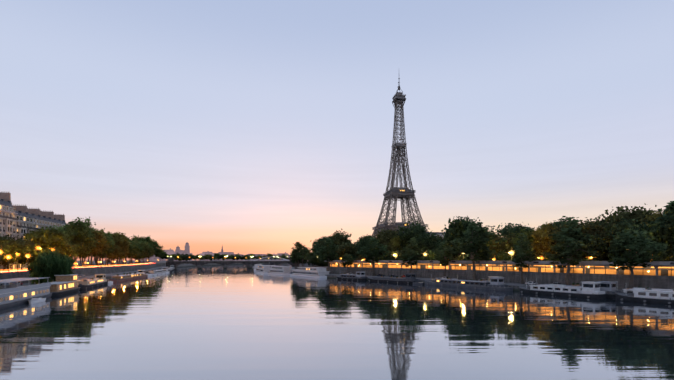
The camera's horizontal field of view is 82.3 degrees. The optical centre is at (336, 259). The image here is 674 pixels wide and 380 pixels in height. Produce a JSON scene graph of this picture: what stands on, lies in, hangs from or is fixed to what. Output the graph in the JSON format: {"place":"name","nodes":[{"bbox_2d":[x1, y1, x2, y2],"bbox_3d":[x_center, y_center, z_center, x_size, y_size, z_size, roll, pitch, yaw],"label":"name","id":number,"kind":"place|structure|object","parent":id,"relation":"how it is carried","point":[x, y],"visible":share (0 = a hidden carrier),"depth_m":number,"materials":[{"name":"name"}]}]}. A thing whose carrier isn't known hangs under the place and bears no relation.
{"place":"outdoors","nodes":[
{"label":"outdoors","id":0,"kind":"place"},
{"bbox_2d":[40,210,65,229],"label":"building","id":1,"kind":"structure","parent":0,"point":[50,218],"depth_m":226.81,"materials":[{"name":"stone"}]},
{"bbox_2d":[0,263,151,271],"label":"traffic light trails","id":2,"kind":"object","parent":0,"point":[75,267],"visible":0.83,"depth_m":224.25,"materials":[{"name":"yellow"}]},
{"bbox_2d":[0,260,285,285],"bbox_3d":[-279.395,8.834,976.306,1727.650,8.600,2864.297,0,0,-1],"label":"bank ground","id":3,"kind":"structure","parent":0,"point":[109,271],"depth_m":252.85,"materials":[{"name":"stone"}]},
{"bbox_2d":[0,247,4,263],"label":"dark tree","id":4,"kind":"object","parent":3,"relation":"on","point":[1,255],"visible":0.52,"depth_m":145.36,"materials":[{"name":"green plant"}]},
{"bbox_2d":[0,191,17,270],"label":"building","id":5,"kind":"structure","parent":3,"relation":"on","point":[8,219],"depth_m":180.22,"materials":[{"name":"stone"}]},
{"bbox_2d":[0,242,31,270],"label":"dark tree","id":6,"kind":"object","parent":3,"relation":"on","point":[4,263],"visible":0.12,"depth_m":163.26,"materials":[{"name":"green plant"}]},
{"bbox_2d":[0,235,32,270],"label":"dark tree","id":7,"kind":"object","parent":3,"relation":"on","point":[11,250],"visible":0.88,"depth_m":152.23,"materials":[{"name":"green plant"}]},
{"bbox_2d":[11,202,45,269],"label":"building","id":8,"kind":"structure","parent":3,"relation":"on","point":[30,219],"depth_m":198.07,"materials":[{"name":"stone"}]},
{"bbox_2d":[18,238,40,269],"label":"dark tree","id":9,"kind":"object","parent":3,"relation":"on","point":[33,251],"visible":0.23,"depth_m":174.39,"materials":[{"name":"green plant"}]},
{"bbox_2d":[29,246,46,262],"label":"plane tree","id":10,"kind":"object","parent":3,"relation":"on","point":[42,251],"visible":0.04,"depth_m":186.17,"materials":[{"name":"green plant"}]},
{"bbox_2d":[23,225,71,252],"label":"plane tree","id":11,"kind":"object","parent":3,"relation":"on","point":[51,238],"visible":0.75,"depth_m":191.69,"materials":[{"name":"green plant"}]},
{"bbox_2d":[28,249,75,283],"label":"bush","id":12,"kind":"object","parent":3,"relation":"on","point":[50,263],"visible":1,"depth_m":141.31,"materials":[{"name":"green plant"}]},
{"bbox_2d":[58,239,75,255],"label":"plane tree","id":13,"kind":"object","parent":3,"relation":"on","point":[66,251],"visible":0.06,"depth_m":205.35,"materials":[{"name":"green plant"}]},
{"bbox_2d":[63,241,80,258],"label":"plane tree","id":14,"kind":"object","parent":3,"relation":"on","point":[74,250],"visible":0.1,"depth_m":216.40,"materials":[{"name":"green plant"}]},
{"bbox_2d":[59,217,99,266],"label":"plane tree","id":15,"kind":"object","parent":3,"relation":"on","point":[80,233],"visible":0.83,"depth_m":223.26,"materials":[{"name":"green plant"}]},
{"bbox_2d":[77,241,99,266],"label":"plane tree","id":16,"kind":"object","parent":3,"relation":"on","point":[83,253],"visible":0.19,"depth_m":239.32,"materials":[{"name":"green plant"}]},
{"bbox_2d":[88,228,109,266],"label":"plane tree","id":17,"kind":"object","parent":3,"relation":"on","point":[100,237],"visible":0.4,"depth_m":250.25,"materials":[{"name":"green plant"}]},
{"bbox_2d":[88,232,117,265],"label":"plane tree","id":18,"kind":"object","parent":3,"relation":"on","point":[105,251],"visible":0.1,"depth_m":263.23,"materials":[{"name":"green plant"}]},
{"bbox_2d":[105,232,115,265],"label":"plane tree","id":19,"kind":"object","parent":3,"relation":"on","point":[109,252],"visible":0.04,"depth_m":278.44,"materials":[{"name":"green plant"}]},
{"bbox_2d":[105,244,127,265],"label":"plane tree","id":20,"kind":"object","parent":3,"relation":"on","point":[118,252],"visible":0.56,"depth_m":290.85,"materials":[{"name":"green plant"}]},
{"bbox_2d":[108,231,131,264],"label":"plane tree","id":21,"kind":"object","parent":3,"relation":"on","point":[121,240],"visible":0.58,"depth_m":302.92,"materials":[{"name":"green plant"}]},
{"bbox_2d":[117,248,129,264],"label":"plane tree","id":22,"kind":"object","parent":3,"relation":"on","point":[123,257],"visible":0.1,"depth_m":318.14,"materials":[{"name":"green plant"}]},
{"bbox_2d":[125,238,137,264],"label":"plane tree","id":23,"kind":"object","parent":3,"relation":"on","point":[132,245],"visible":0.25,"depth_m":332.67,"materials":[{"name":"green plant"}]},
{"bbox_2d":[128,242,142,264],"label":"plane tree","id":24,"kind":"object","parent":3,"relation":"on","point":[138,246],"visible":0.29,"depth_m":345.16,"materials":[{"name":"green plant"}]},
{"bbox_2d":[134,247,143,263],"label":"plane tree","id":25,"kind":"object","parent":3,"relation":"on","point":[139,256],"visible":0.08,"depth_m":368.59,"materials":[{"name":"green plant"}]},
{"bbox_2d":[136,241,151,263],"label":"plane tree","id":26,"kind":"object","parent":3,"relation":"on","point":[145,247],"visible":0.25,"depth_m":393.80,"materials":[{"name":"green plant"}]},
{"bbox_2d":[137,236,153,263],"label":"plane tree","id":27,"kind":"object","parent":3,"relation":"on","point":[148,239],"visible":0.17,"depth_m":443.72,"materials":[{"name":"green plant"}]},
{"bbox_2d":[148,239,166,262],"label":"plane tree","id":28,"kind":"object","parent":3,"relation":"on","point":[157,249],"visible":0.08,"depth_m":476.40,"materials":[{"name":"green plant"}]},
{"bbox_2d":[155,250,167,260],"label":"tree","id":29,"kind":"object","parent":3,"relation":"on","point":[163,254],"visible":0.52,"depth_m":636.13,"materials":[{"name":"green plant"}]},
{"bbox_2d":[173,254,180,260],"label":"tree","id":30,"kind":"object","parent":3,"relation":"on","point":[177,257],"visible":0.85,"depth_m":633.77,"materials":[{"name":"green plant"}]},
{"bbox_2d":[175,242,229,260],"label":"distant city buildings","id":31,"kind":"structure","parent":3,"relation":"on","point":[187,248],"depth_m":1585.55,"materials":[{"name":"grey"}]},
{"bbox_2d":[164,248,277,259],"bbox_3d":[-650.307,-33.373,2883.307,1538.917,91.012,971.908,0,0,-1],"label":"distant city","id":32,"kind":"object","parent":3,"relation":"on","point":[169,252],"visible":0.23,"depth_m":2809.90,"materials":[{"name":"grey"}]},
{"bbox_2d":[139,252,307,260],"bbox_3d":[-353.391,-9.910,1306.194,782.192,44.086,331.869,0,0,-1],"label":"trees","id":33,"kind":"object","parent":3,"relation":"on","point":[154,258],"visible":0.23,"depth_m":1225.02,"materials":[{"name":"grey"}]},
{"bbox_2d":[166,258,297,268],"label":"bridge","id":34,"kind":"structure","parent":3,"relation":"on","point":[200,264],"depth_m":496.10,"materials":[{"name":"stone"}]},
{"bbox_2d":[181,250,288,259],"bbox_3d":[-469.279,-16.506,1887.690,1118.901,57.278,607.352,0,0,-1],"label":"distant city","id":35,"kind":"object","parent":3,"relation":"on","point":[225,253],"visible":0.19,"depth_m":1791.68,"materials":[{"name":"grey"}]},
{"bbox_2d":[0,260,673,379],"bbox_3d":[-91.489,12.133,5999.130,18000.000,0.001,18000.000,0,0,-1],"label":"river water","id":36,"kind":"structure","parent":0,"point":[230,322],"depth_m":62.92,"materials":[{"name":"liquid"}]},
{"bbox_2d":[0,277,51,308],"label":"houseboat","id":37,"kind":"object","parent":36,"relation":"on","point":[16,294],"visible":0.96,"depth_m":104.99,"materials":[{"name":"grey metal"}]},
{"bbox_2d":[28,297,45,303],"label":"motorboat","id":38,"kind":"object","parent":36,"relation":"on","point":[33,300],"visible":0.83,"depth_m":107.07,"materials":[{"name":"white"}]},
{"bbox_2d":[41,274,79,295],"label":"houseboat","id":39,"kind":"object","parent":36,"relation":"on","point":[63,284],"visible":0.79,"depth_m":138.90,"materials":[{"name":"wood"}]},
{"bbox_2d":[78,274,107,289],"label":"barge","id":40,"kind":"object","parent":36,"relation":"on","point":[99,280],"visible":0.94,"depth_m":168.97,"materials":[{"name":"black"}]},
{"bbox_2d":[107,270,147,282],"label":"barge","id":41,"kind":"object","parent":36,"relation":"on","point":[129,276],"visible":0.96,"depth_m":224.81,"materials":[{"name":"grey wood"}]},
{"bbox_2d":[145,267,169,275],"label":"barge","id":42,"kind":"object","parent":36,"relation":"on","point":[164,270],"visible":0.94,"depth_m":301.93,"materials":[{"name":"white paint"}]},
{"bbox_2d":[168,265,174,271],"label":"barge","id":43,"kind":"object","parent":36,"relation":"on","point":[171,268],"visible":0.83,"depth_m":412.34,"materials":[{"name":"white paint"}]},
{"bbox_2d":[256,264,269,273],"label":"tour boat","id":44,"kind":"object","parent":36,"relation":"on","point":[263,269],"visible":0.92,"depth_m":322.60,"materials":[{"name":"white paint"}]},
{"bbox_2d":[268,266,290,274],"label":"tour boat","id":45,"kind":"object","parent":36,"relation":"on","point":[279,270],"visible":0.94,"depth_m":295.92,"materials":[{"name":"white paint"}]},
{"bbox_2d":[290,267,329,277],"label":"tour boat","id":46,"kind":"object","parent":36,"relation":"on","point":[317,272],"visible":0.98,"depth_m":258.24,"materials":[{"name":"white paint"}]},
{"bbox_2d":[337,271,366,280],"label":"barge","id":47,"kind":"object","parent":36,"relation":"on","point":[359,276],"visible":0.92,"depth_m":221.15,"materials":[{"name":"black metal"}]},
{"bbox_2d":[368,273,417,283],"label":"barge","id":48,"kind":"object","parent":36,"relation":"on","point":[410,278],"visible":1,"depth_m":196.76,"materials":[{"name":"black metal"}]},
{"bbox_2d":[424,274,512,290],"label":"barge","id":49,"kind":"object","parent":36,"relation":"on","point":[496,283],"visible":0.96,"depth_m":158.09,"materials":[{"name":"black metal"}]},
{"bbox_2d":[519,281,606,298],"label":"barge","id":50,"kind":"object","parent":36,"relation":"on","point":[589,289],"visible":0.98,"depth_m":124.62,"materials":[{"name":"white paint"}]},
{"bbox_2d":[536,278,619,298],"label":"barge","id":51,"kind":"object","parent":36,"relation":"on","point":[607,286],"visible":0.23,"depth_m":121.00,"materials":[{"name":"black"}]},
{"bbox_2d":[620,287,658,292],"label":"barge","id":52,"kind":"object","parent":36,"relation":"on","point":[627,290],"visible":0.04,"depth_m":116.06,"materials":[{"name":"white paint"}]},
{"bbox_2d":[615,286,673,304],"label":"barge","id":53,"kind":"object","parent":36,"relation":"on","point":[659,296],"visible":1,"depth_m":107.20,"materials":[{"name":"white paint"}]},
{"bbox_2d":[0,0,673,259],"label":"sky","id":54,"kind":"structure","parent":0,"point":[244,127],"materials":[{"name":"blue"}]},
{"bbox_2d":[290,263,673,293],"bbox_3d":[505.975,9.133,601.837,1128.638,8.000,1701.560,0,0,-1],"label":"quay wall","id":55,"kind":"structure","parent":0,"point":[512,279],"depth_m":158.65,"materials":[{"name":"stone"}]},
{"bbox_2d":[289,249,302,268],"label":"poplar tree","id":56,"kind":"object","parent":55,"relation":"on","point":[292,260],"visible":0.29,"depth_m":346.20,"materials":[{"name":"green plant"}]},
{"bbox_2d":[291,242,310,266],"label":"poplar tree","id":57,"kind":"object","parent":55,"relation":"on","point":[299,246],"visible":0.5,"depth_m":319.61,"materials":[{"name":"green plant"}]},
{"bbox_2d":[295,247,310,266],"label":"poplar tree","id":58,"kind":"object","parent":55,"relation":"on","point":[300,253],"visible":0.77,"depth_m":299.61,"materials":[{"name":"green plant"}]},
{"bbox_2d":[302,251,320,266],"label":"poplar tree","id":59,"kind":"object","parent":55,"relation":"on","point":[313,260],"visible":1,"depth_m":282.07,"materials":[{"name":"green plant"}]},
{"bbox_2d":[318,255,324,265],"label":"dark tree","id":60,"kind":"object","parent":55,"relation":"on","point":[321,257],"visible":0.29,"depth_m":323.31,"materials":[{"name":"green plant"}]},
{"bbox_2d":[317,236,330,249],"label":"dark tree","id":61,"kind":"object","parent":55,"relation":"on","point":[321,242],"visible":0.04,"depth_m":331.50,"materials":[{"name":"green plant"}]},
{"bbox_2d":[315,238,342,273],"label":"poplar tree","id":62,"kind":"object","parent":55,"relation":"on","point":[330,247],"visible":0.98,"depth_m":264.19,"materials":[{"name":"green plant"}]},
{"bbox_2d":[325,229,351,252],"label":"dark tree","id":63,"kind":"object","parent":55,"relation":"on","point":[338,237],"visible":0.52,"depth_m":308.43,"materials":[{"name":"green plant"}]},
{"bbox_2d":[341,253,353,273],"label":"poplar tree","id":64,"kind":"object","parent":55,"relation":"on","point":[347,259],"visible":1,"depth_m":248.15,"materials":[{"name":"green plant"}]},
{"bbox_2d":[338,242,357,257],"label":"dark tree","id":65,"kind":"object","parent":55,"relation":"on","point":[347,247],"visible":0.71,"depth_m":289.02,"materials":[{"name":"green plant"}]},
{"bbox_2d":[356,255,364,259],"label":"dark tree","id":66,"kind":"object","parent":55,"relation":"on","point":[359,257],"visible":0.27,"depth_m":271.43,"materials":[{"name":"green plant"}]},
{"bbox_2d":[356,234,374,256],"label":"dark tree","id":67,"kind":"object","parent":55,"relation":"on","point":[364,241],"visible":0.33,"depth_m":272.66,"materials":[{"name":"green plant"}]},
{"bbox_2d":[355,238,390,275],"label":"poplar tree","id":68,"kind":"object","parent":55,"relation":"on","point":[373,251],"visible":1,"depth_m":231.01,"materials":[{"name":"green plant"}]},
{"bbox_2d":[372,228,398,245],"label":"dark tree","id":69,"kind":"object","parent":55,"relation":"on","point":[382,235],"visible":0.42,"depth_m":267.86,"materials":[{"name":"green plant"}]},
{"bbox_2d":[378,240,395,259],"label":"dark tree","id":70,"kind":"object","parent":55,"relation":"on","point":[389,244],"visible":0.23,"depth_m":258.94,"materials":[{"name":"green plant"}]},
{"bbox_2d":[388,235,404,251],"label":"plane tree","id":71,"kind":"object","parent":55,"relation":"on","point":[395,242],"visible":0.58,"depth_m":254.43,"materials":[{"name":"green plant"}]},
{"bbox_2d":[388,249,407,259],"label":"bush","id":72,"kind":"object","parent":55,"relation":"on","point":[398,253],"visible":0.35,"depth_m":242.55,"materials":[{"name":"green plant"}]},
{"bbox_2d":[371,78,427,239],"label":"lattice tower","id":73,"kind":"structure","parent":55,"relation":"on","point":[406,193],"depth_m":645.57,"materials":[{"name":"grey metal"}]},
{"bbox_2d":[397,238,424,272],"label":"poplar tree","id":74,"kind":"object","parent":55,"relation":"on","point":[412,254],"visible":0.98,"depth_m":209.63,"materials":[{"name":"green plant"}]},
{"bbox_2d":[395,219,431,250],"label":"dark tree","id":75,"kind":"object","parent":55,"relation":"on","point":[416,229],"visible":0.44,"depth_m":249.56,"materials":[{"name":"green plant"}]},
{"bbox_2d":[403,232,445,238],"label":"quai branly buildings","id":76,"kind":"structure","parent":55,"relation":"on","point":[440,233],"depth_m":563.61,"materials":[{"name":"grey"}]},
{"bbox_2d":[410,230,439,257],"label":"dark tree","id":77,"kind":"object","parent":55,"relation":"on","point":[423,242],"visible":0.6,"depth_m":233.66,"materials":[{"name":"green plant"}]},
{"bbox_2d":[421,249,440,260],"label":"bush","id":78,"kind":"object","parent":55,"relation":"on","point":[431,256],"visible":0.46,"depth_m":218.54,"materials":[{"name":"green plant"}]},
{"bbox_2d":[427,232,443,243],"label":"dark tree","id":79,"kind":"object","parent":55,"relation":"on","point":[436,237],"visible":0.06,"depth_m":238.17,"materials":[{"name":"green plant"}]},
{"bbox_2d":[430,240,451,253],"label":"dark tree","id":80,"kind":"object","parent":55,"relation":"on","point":[436,245],"visible":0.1,"depth_m":228.93,"materials":[{"name":"green plant"}]},
{"bbox_2d":[434,241,453,276],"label":"poplar tree","id":81,"kind":"object","parent":55,"relation":"on","point":[446,257],"visible":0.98,"depth_m":191.60,"materials":[{"name":"green plant"}]},
{"bbox_2d":[453,254,465,260],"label":"bush","id":82,"kind":"object","parent":55,"relation":"on","point":[459,258],"visible":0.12,"depth_m":209.23,"materials":[{"name":"green plant"}]},
{"bbox_2d":[441,216,490,257],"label":"dark tree","id":83,"kind":"object","parent":55,"relation":"on","point":[455,226],"visible":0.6,"depth_m":217.44,"materials":[{"name":"green plant"}]},
{"bbox_2d":[449,222,507,280],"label":"poplar tree","id":84,"kind":"object","parent":55,"relation":"on","point":[475,247],"visible":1,"depth_m":175.45,"materials":[{"name":"green plant"}]},
{"bbox_2d":[485,232,502,254],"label":"plane tree","id":85,"kind":"object","parent":55,"relation":"on","point":[492,247],"visible":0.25,"depth_m":198.29,"materials":[{"name":"green plant"}]},
{"bbox_2d":[325,260,673,275],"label":"pavilion building","id":86,"kind":"structure","parent":55,"relation":"on","point":[661,268],"depth_m":157.59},
{"bbox_2d":[489,250,513,260],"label":"bush","id":87,"kind":"object","parent":55,"relation":"on","point":[503,256],"visible":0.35,"depth_m":186.46,"materials":[{"name":"green plant"}]},
{"bbox_2d":[496,231,517,259],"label":"dark tree","id":88,"kind":"object","parent":55,"relation":"on","point":[506,246],"visible":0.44,"depth_m":190.50,"materials":[{"name":"green plant"}]},
{"bbox_2d":[492,223,531,243],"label":"dark tree","id":89,"kind":"object","parent":55,"relation":"on","point":[509,228],"visible":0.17,"depth_m":196.48,"materials":[{"name":"green plant"}]},
{"bbox_2d":[512,233,535,283],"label":"poplar tree","id":90,"kind":"object","parent":55,"relation":"on","point":[522,248],"visible":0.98,"depth_m":156.38,"materials":[{"name":"green plant"}]},
{"bbox_2d":[510,229,540,255],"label":"plane tree","id":91,"kind":"object","parent":55,"relation":"on","point":[516,239],"visible":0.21,"depth_m":183.12,"materials":[{"name":"green plant"}]},
{"bbox_2d":[527,254,546,260],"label":"bush","id":92,"kind":"object","parent":55,"relation":"on","point":[536,258],"visible":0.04,"depth_m":175.89,"materials":[{"name":"green plant"}]},
{"bbox_2d":[530,222,557,258],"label":"plane tree","id":93,"kind":"object","parent":55,"relation":"on","point":[541,244],"visible":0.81,"depth_m":175.20,"materials":[{"name":"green plant"}]},
{"bbox_2d":[543,254,575,260],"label":"bush","id":94,"kind":"object","parent":55,"relation":"on","point":[547,259],"visible":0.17,"depth_m":165.16,"materials":[{"name":"green plant"}]},
{"bbox_2d":[538,216,590,253],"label":"dark tree","id":95,"kind":"object","parent":55,"relation":"on","point":[562,219],"visible":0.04,"depth_m":175.92,"materials":[{"name":"green plant"}]},
{"bbox_2d":[541,217,597,284],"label":"poplar tree","id":96,"kind":"object","parent":55,"relation":"on","point":[573,245],"visible":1,"depth_m":138.00,"materials":[{"name":"green plant"}]},
{"bbox_2d":[546,217,603,258],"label":"dark tree","id":97,"kind":"object","parent":55,"relation":"on","point":[587,227],"visible":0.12,"depth_m":164.82,"materials":[{"name":"green plant"}]},
{"bbox_2d":[581,233,607,260],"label":"dark tree","id":98,"kind":"object","parent":55,"relation":"on","point":[599,246],"visible":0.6,"depth_m":155.85,"materials":[{"name":"green plant"}]},
{"bbox_2d":[585,217,613,260],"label":"dark tree","id":99,"kind":"object","parent":55,"relation":"on","point":[597,232],"visible":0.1,"depth_m":165.53,"materials":[{"name":"green plant"}]},
{"bbox_2d":[599,217,645,255],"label":"dark tree","id":100,"kind":"object","parent":55,"relation":"on","point":[619,226],"visible":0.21,"depth_m":148.98,"materials":[{"name":"green plant"}]},
{"bbox_2d":[597,204,656,252],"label":"dark tree","id":101,"kind":"object","parent":55,"relation":"on","point":[627,214],"visible":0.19,"depth_m":154.04,"materials":[{"name":"green plant"}]},
{"bbox_2d":[606,228,669,288],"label":"poplar tree","id":102,"kind":"object","parent":55,"relation":"on","point":[634,245],"visible":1,"depth_m":121.63,"materials":[{"name":"green plant"}]},
{"bbox_2d":[634,214,673,256],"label":"dark tree","id":103,"kind":"object","parent":55,"relation":"on","point":[657,230],"visible":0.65,"depth_m":137.10,"materials":[{"name":"green plant"}]},
{"bbox_2d":[640,210,671,254],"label":"plane tree","id":104,"kind":"object","parent":55,"relation":"on","point":[656,215],"visible":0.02,"depth_m":144.61,"materials":[{"name":"green plant"}]},
{"bbox_2d":[650,253,669,260],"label":"dark tree","id":105,"kind":"object","parent":55,"relation":"on","point":[662,256],"visible":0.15,"depth_m":134.53,"materials":[{"name":"green plant"}]},
{"bbox_2d":[652,201,673,235],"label":"poplar tree","id":106,"kind":"object","parent":55,"relation":"on","point":[670,205],"visible":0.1,"depth_m":142.09,"materials":[{"name":"green plant"}]},
{"bbox_2d":[658,206,673,244],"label":"dark tree","id":107,"kind":"object","parent":55,"relation":"on","point":[671,213],"visible":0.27,"depth_m":135.45,"materials":[{"name":"green plant"}]},
{"bbox_2d":[666,255,673,260],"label":"dark tree","id":108,"kind":"object","parent":55,"relation":"on","point":[670,258],"visible":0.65,"depth_m":131.03,"materials":[{"name":"green plant"}]}
]}

